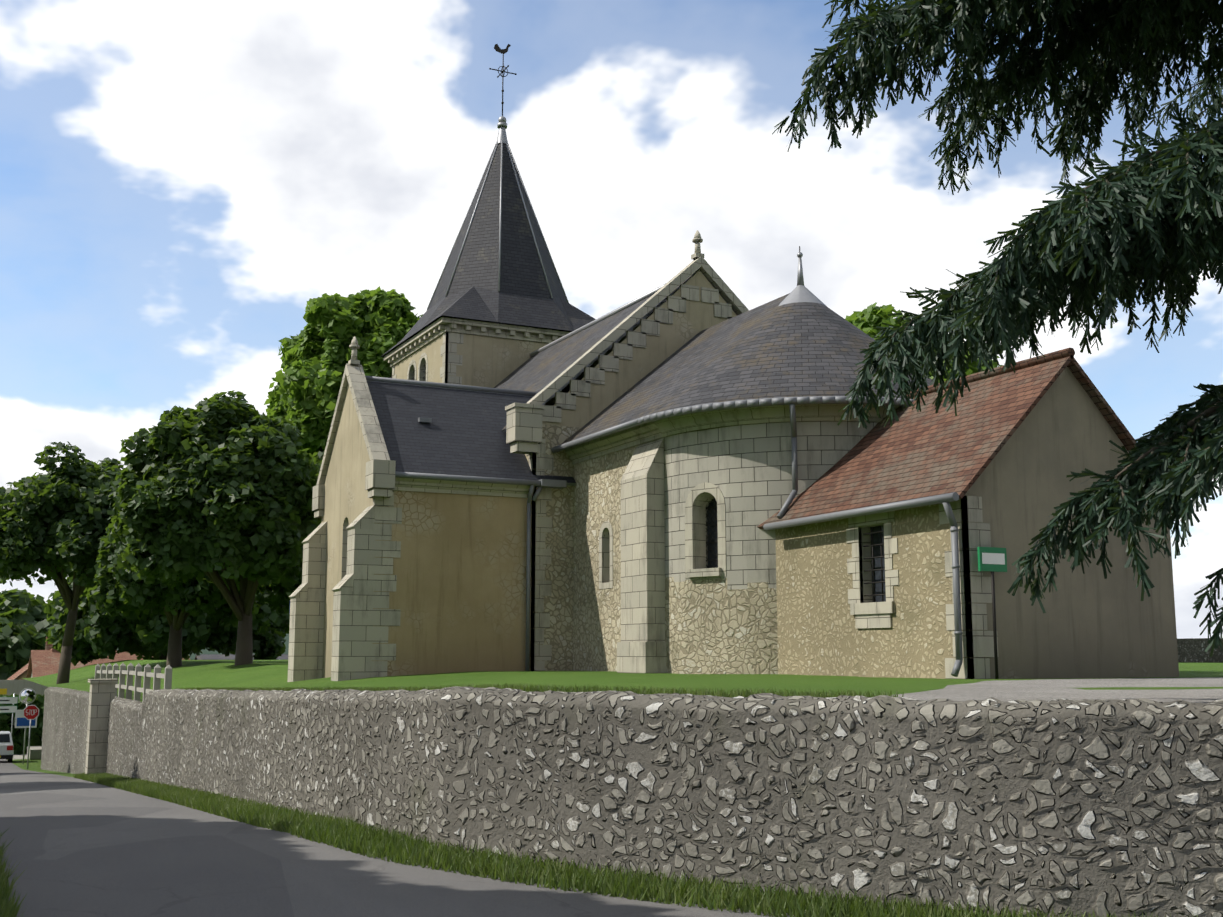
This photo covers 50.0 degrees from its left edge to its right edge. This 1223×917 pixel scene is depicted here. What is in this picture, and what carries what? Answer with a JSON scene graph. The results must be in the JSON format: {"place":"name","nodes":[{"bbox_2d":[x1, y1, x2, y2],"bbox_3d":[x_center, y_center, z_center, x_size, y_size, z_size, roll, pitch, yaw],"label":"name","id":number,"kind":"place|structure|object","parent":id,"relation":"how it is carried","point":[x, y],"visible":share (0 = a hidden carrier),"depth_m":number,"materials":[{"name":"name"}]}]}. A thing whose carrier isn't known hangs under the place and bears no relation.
{"place":"outdoors","nodes":[
{"label":"outdoors","id":0,"kind":"place"},
{"bbox_2d":[117,634,288,659],"bbox_3d":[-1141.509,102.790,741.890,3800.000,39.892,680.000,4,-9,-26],"label":"hill","id":1,"kind":"structure","parent":0,"point":[206,651],"depth_m":842.19,"materials":[{"name":"green plant"}]},
{"bbox_2d":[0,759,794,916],"bbox_3d":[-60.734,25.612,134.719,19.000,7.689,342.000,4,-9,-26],"label":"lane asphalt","id":2,"kind":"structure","parent":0,"point":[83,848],"depth_m":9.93,"materials":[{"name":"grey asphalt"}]},
{"bbox_2d":[0,731,13,762],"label":"hatchback","id":3,"kind":"object","parent":2,"relation":"on","point":[6,748],"visible":0.96,"depth_m":60.54,"materials":[{"name":"grey paint"}]},
{"bbox_2d":[12,759,876,914],"bbox_3d":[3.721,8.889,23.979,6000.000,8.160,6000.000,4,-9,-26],"label":"ground","id":4,"kind":"structure","parent":0,"point":[34,764],"depth_m":54.67,"materials":[{"name":"grey asphalt"}]},
{"bbox_2d":[0,688,17,736],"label":"direction signs","id":5,"kind":"object","parent":4,"relation":"on","point":[13,708],"visible":0.88,"depth_m":66.94,"materials":[{"name":"silver metal"}]},
{"bbox_2d":[0,829,25,916],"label":"verge grass","id":6,"kind":"structure","parent":4,"relation":"on","point":[8,908],"depth_m":8.78,"materials":[{"name":"green plant"}]},
{"bbox_2d":[0,693,44,754],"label":"hedge","id":7,"kind":"object","parent":4,"relation":"on","point":[18,733],"visible":0.04,"depth_m":69.81,"materials":[{"name":"green plant"}]},
{"bbox_2d":[0,588,50,620],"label":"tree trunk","id":8,"kind":"object","parent":4,"relation":"on","point":[41,598],"depth_m":177.53,"materials":[{"name":"green plant"}]},
{"bbox_2d":[15,688,36,763],"bbox_3d":[-26.182,12.064,58.637,0.712,3.554,0.661,-2,-9,14],"label":"traffic mirror","id":9,"kind":"object","parent":4,"relation":"on","point":[27,696],"visible":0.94,"depth_m":58.61,"materials":[{"name":"silver metal"}]},
{"bbox_2d":[0,588,53,679],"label":"tree","id":10,"kind":"object","parent":4,"relation":"on","point":[25,624],"visible":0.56,"depth_m":133.91,"materials":[{"name":"green plant"}]},
{"bbox_2d":[23,705,38,768],"bbox_3d":[-23.527,11.355,53.006,0.591,2.750,0.069,4,-9,-26],"label":"stop sign","id":11,"kind":"object","parent":4,"relation":"on","point":[30,712],"visible":0.96,"depth_m":53.09,"materials":[{"name":"red metal"}]},
{"bbox_2d":[85,679,117,774],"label":"gate pier","id":12,"kind":"structure","parent":4,"relation":"on","point":[102,695],"depth_m":31.06,"materials":[{"name":"grey stone"}]},
{"bbox_2d":[0,637,287,758],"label":"village","id":13,"kind":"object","parent":4,"relation":"on","point":[46,661],"visible":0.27,"depth_m":91.36,"materials":[{"name":"orange stone"}]},
{"bbox_2d":[41,686,1222,916],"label":"retaining wall","id":14,"kind":"structure","parent":4,"relation":"on","point":[1101,808],"depth_m":9.24,"materials":[{"name":"grey stone"}]},
{"bbox_2d":[95,663,171,702],"bbox_3d":[-11.996,5.675,32.360,0.130,1.272,14.080,4,-9,-26],"label":"concrete fence","id":15,"kind":"object","parent":14,"relation":"attached to","point":[129,687],"visible":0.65,"depth_m":30.35,"materials":[{"name":"grey concrete"}]},
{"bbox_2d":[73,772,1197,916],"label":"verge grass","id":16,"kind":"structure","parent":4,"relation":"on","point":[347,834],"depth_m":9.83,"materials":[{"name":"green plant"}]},
{"bbox_2d":[0,0,1222,638],"label":"sky","id":17,"kind":"structure","parent":0,"point":[179,179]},
{"bbox_2d":[22,659,1222,701],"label":"terrace lawn","id":18,"kind":"structure","parent":0,"point":[269,673],"depth_m":21.16,"materials":[{"name":"green plant"}]},
{"bbox_2d":[0,441,123,683],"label":"tree","id":19,"kind":"object","parent":18,"relation":"on","point":[54,522],"visible":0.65,"depth_m":54.10,"materials":[{"name":"green plant"}]},
{"bbox_2d":[42,576,289,665],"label":"hedge","id":20,"kind":"object","parent":18,"relation":"on","point":[99,633],"visible":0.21,"depth_m":74.27,"materials":[{"name":"green plant"}]},
{"bbox_2d":[91,517,257,667],"bbox_3d":[-17.221,5.043,52.219,6.442,8.487,6.576,4,-9,-26],"label":"tree","id":21,"kind":"object","parent":18,"relation":"on","point":[116,590],"visible":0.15,"depth_m":50.44,"materials":[{"name":"green plant"}]},
{"bbox_2d":[106,390,320,665],"bbox_3d":[-13.348,2.659,44.569,6.845,10.550,7.085,4,-9,-26],"label":"tree","id":22,"kind":"object","parent":18,"relation":"on","point":[216,489],"visible":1,"depth_m":42.73,"materials":[{"name":"green plant"}]},
{"bbox_2d":[255,451,324,613],"bbox_3d":[-10.959,4.204,50.967,6.754,8.978,6.500,4,-9,-26],"label":"tree","id":23,"kind":"object","parent":18,"relation":"on","point":[276,598],"visible":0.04,"depth_m":49.44,"materials":[{"name":"green plant"}]},
{"bbox_2d":[264,286,422,454],"bbox_3d":[-11.638,0.910,61.465,8.864,18.588,8.709,4,-9,-26],"label":"tree","id":24,"kind":"object","parent":18,"relation":"on","point":[377,323],"visible":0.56,"depth_m":59.56,"materials":[{"name":"green plant"}]},
{"bbox_2d":[176,682,903,697],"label":"lawn edge grass","id":25,"kind":"structure","parent":18,"relation":"on","point":[636,690],"depth_m":10.85,"materials":[{"name":"green plant"}]},
{"bbox_2d":[287,44,1178,681],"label":"church","id":26,"kind":"structure","parent":18,"relation":"on","point":[525,466],"depth_m":23.85,"materials":[{"name":"beige stone"}]},
{"bbox_2d":[845,302,1003,382],"bbox_3d":[11.731,1.130,54.490,10.340,15.097,10.412,4,-9,-26],"label":"tree","id":27,"kind":"object","parent":18,"relation":"on","point":[869,318],"depth_m":53.16,"materials":[{"name":"green plant"}]},
{"bbox_2d":[977,547,1006,678],"bbox_3d":[5.203,2.197,17.805,0.480,1.980,0.056,4,-9,-26],"label":"sign","id":28,"kind":"object","parent":18,"relation":"on","point":[992,560],"visible":0.83,"depth_m":17.86,"materials":[{"name":"metal"}]},
{"bbox_2d":[772,0,1222,656],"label":"cedar tree","id":29,"kind":"object","parent":18,"relation":"on","point":[1120,230],"visible":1,"depth_m":9.40,"materials":[{"name":"green plant"}]},
{"bbox_2d":[1177,638,1222,662],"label":"cemetery wall","id":30,"kind":"structure","parent":18,"relation":"on","point":[1191,649],"depth_m":52.28,"materials":[{"name":"grey stone"}]},
{"bbox_2d":[892,677,1222,702],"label":"gravel forecourt","id":31,"kind":"structure","parent":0,"point":[1028,690],"depth_m":12.07,"materials":[{"name":"grey gravel"}]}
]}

